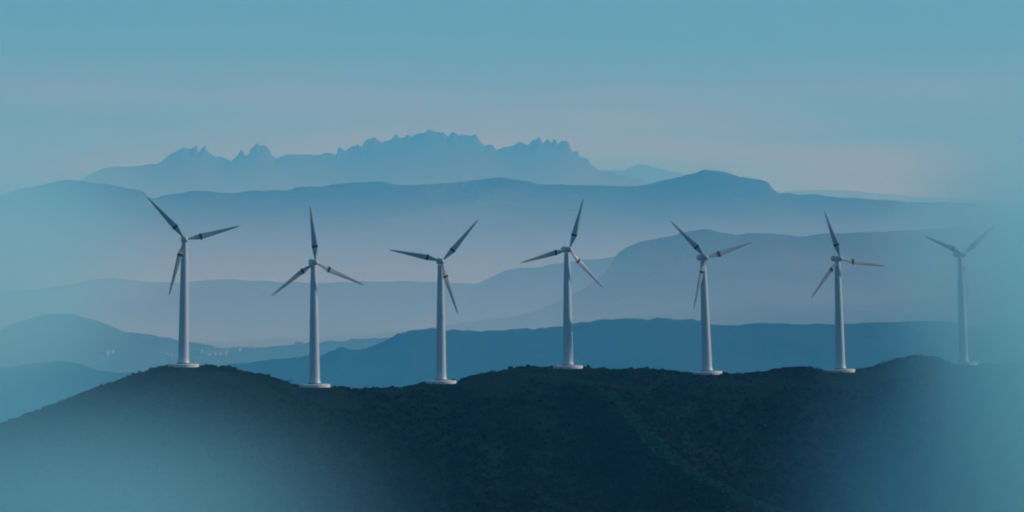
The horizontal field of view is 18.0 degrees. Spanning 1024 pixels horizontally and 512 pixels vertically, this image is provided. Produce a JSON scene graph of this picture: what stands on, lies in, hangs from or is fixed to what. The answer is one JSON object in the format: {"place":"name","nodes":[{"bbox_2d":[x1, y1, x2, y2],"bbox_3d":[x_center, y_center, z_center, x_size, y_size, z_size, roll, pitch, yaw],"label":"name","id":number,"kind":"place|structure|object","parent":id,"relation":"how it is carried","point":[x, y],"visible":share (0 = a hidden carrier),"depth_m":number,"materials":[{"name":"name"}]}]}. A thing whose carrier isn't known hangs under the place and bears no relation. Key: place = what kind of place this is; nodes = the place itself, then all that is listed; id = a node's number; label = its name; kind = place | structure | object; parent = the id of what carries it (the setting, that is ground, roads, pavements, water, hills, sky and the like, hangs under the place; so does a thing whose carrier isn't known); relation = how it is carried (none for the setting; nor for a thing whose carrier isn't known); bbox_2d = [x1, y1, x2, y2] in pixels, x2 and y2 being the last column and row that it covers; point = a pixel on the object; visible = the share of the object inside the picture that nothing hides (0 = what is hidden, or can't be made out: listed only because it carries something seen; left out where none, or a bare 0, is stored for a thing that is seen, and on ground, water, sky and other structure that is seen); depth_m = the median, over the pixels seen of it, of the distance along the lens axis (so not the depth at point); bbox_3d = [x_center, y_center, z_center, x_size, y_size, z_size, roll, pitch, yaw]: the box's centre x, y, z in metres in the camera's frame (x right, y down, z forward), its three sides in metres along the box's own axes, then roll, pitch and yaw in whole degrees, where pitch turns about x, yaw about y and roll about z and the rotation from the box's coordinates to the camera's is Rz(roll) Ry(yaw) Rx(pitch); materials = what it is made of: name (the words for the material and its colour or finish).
{"place":"outdoors","nodes":[
{"label":"outdoors","id":0,"kind":"place"},
{"bbox_2d":[0,314,388,372],"bbox_3d":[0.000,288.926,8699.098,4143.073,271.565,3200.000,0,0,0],"label":"valley hill","id":1,"kind":"structure","parent":0,"point":[70,338],"depth_m":8360.80,"materials":[{"name":"blue"}]},
{"bbox_2d":[98,350,109,354],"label":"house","id":2,"kind":"structure","parent":1,"relation":"on","point":[104,352],"depth_m":8214.29,"materials":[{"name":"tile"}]},
{"bbox_2d":[154,352,167,356],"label":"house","id":3,"kind":"structure","parent":1,"relation":"on","point":[164,354],"depth_m":8328.79,"materials":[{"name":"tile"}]},
{"bbox_2d":[201,351,216,355],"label":"house","id":4,"kind":"structure","parent":1,"relation":"on","point":[213,353],"depth_m":8404.48,"materials":[{"name":"tile"}]},
{"bbox_2d":[231,347,241,350],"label":"house","id":5,"kind":"structure","parent":1,"relation":"on","point":[236,348],"depth_m":8518.56,"materials":[{"name":"tile"}]},
{"bbox_2d":[0,256,615,342],"bbox_3d":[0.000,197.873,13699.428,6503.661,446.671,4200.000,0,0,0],"label":"ridge","id":6,"kind":"structure","parent":0,"point":[227,310],"depth_m":12950.91,"materials":[{"name":"blue"}]},
{"bbox_2d":[79,129,653,197],"bbox_3d":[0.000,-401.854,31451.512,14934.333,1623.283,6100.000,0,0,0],"label":"mountain range","id":7,"kind":"structure","parent":0,"point":[428,156],"depth_m":30702.92,"materials":[{"name":"blue stone"}]},
{"bbox_2d":[0,170,1023,290],"bbox_3d":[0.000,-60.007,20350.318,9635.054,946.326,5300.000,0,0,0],"label":"long ridge","id":8,"kind":"structure","parent":0,"point":[62,232],"depth_m":19406.37,"materials":[{"name":"blue"}]},
{"bbox_2d":[0,357,1023,511],"bbox_3d":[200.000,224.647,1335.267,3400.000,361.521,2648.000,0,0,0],"label":"hill","id":9,"kind":"structure","parent":0,"point":[758,392],"depth_m":1258.07,"materials":[{"name":"plant"}]},
{"bbox_2d":[147,197,238,366],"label":"wind turbine","id":10,"kind":"object","parent":9,"relation":"on","point":[183,345],"visible":0.99,"depth_m":1271.26,"materials":[{"name":"metal"}]},
{"bbox_2d":[272,207,363,387],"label":"wind turbine","id":11,"kind":"object","parent":9,"relation":"on","point":[314,373],"visible":1,"depth_m":1271.28,"materials":[{"name":"paint"}]},
{"bbox_2d":[390,220,477,383],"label":"wind turbine","id":12,"kind":"object","parent":9,"relation":"on","point":[442,276],"visible":0.99,"depth_m":1300.29,"materials":[{"name":"paint"}]},
{"bbox_2d":[0,354,1023,511],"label":"scrub","id":13,"kind":"object","parent":9,"relation":"on","point":[537,482],"visible":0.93,"depth_m":1247.62,"materials":[{"name":"green plant"}]},
{"bbox_2d":[0,362,1023,432],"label":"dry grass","id":14,"kind":"structure","parent":9,"relation":"on","point":[475,375],"depth_m":1300.60,"materials":[{"name":"plant"}]},
{"bbox_2d":[521,197,602,368],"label":"wind turbine","id":15,"kind":"object","parent":9,"relation":"on","point":[567,363],"visible":0.99,"depth_m":1330.32,"materials":[{"name":"paint"}]},
{"bbox_2d":[571,379,794,511],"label":"grassy scrub","id":16,"kind":"object","parent":9,"relation":"on","point":[626,413],"visible":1,"depth_m":1242.96,"materials":[{"name":"plant"}]},
{"bbox_2d":[671,221,751,374],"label":"wind turbine","id":17,"kind":"object","parent":9,"relation":"on","point":[707,369],"visible":0.99,"depth_m":1342.29,"materials":[{"name":"paint"}]},
{"bbox_2d":[811,211,884,371],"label":"wind turbine","id":18,"kind":"object","parent":9,"relation":"on","point":[839,348],"visible":0.99,"depth_m":1387.32,"materials":[{"name":"paint"}]},
{"bbox_2d":[925,223,996,364],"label":"wind turbine","id":19,"kind":"object","parent":9,"relation":"on","point":[962,333],"visible":0.99,"depth_m":1436.41,"materials":[{"name":"paint"}]},
{"bbox_2d":[0,317,1023,422],"bbox_3d":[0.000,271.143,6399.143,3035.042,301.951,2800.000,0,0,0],"label":"wooded ridge","id":20,"kind":"structure","parent":0,"point":[405,359],"depth_m":6121.77,"materials":[{"name":"blue plant"}]},
{"bbox_2d":[0,0,1023,200],"label":"sky","id":21,"kind":"structure","parent":0,"point":[914,98],"materials":[{"name":"blue"}]},
{"bbox_2d":[196,221,1023,347],"bbox_3d":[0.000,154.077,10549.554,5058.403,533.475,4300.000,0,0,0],"label":"broad hill","id":22,"kind":"structure","parent":0,"point":[768,278],"depth_m":10067.11,"materials":[{"name":"blue"}]},
{"bbox_2d":[599,164,1023,206],"bbox_3d":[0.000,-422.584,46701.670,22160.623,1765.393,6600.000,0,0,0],"label":"hills","id":23,"kind":"structure","parent":0,"point":[646,173],"depth_m":45921.97,"materials":[{"name":"blue"}]}
]}

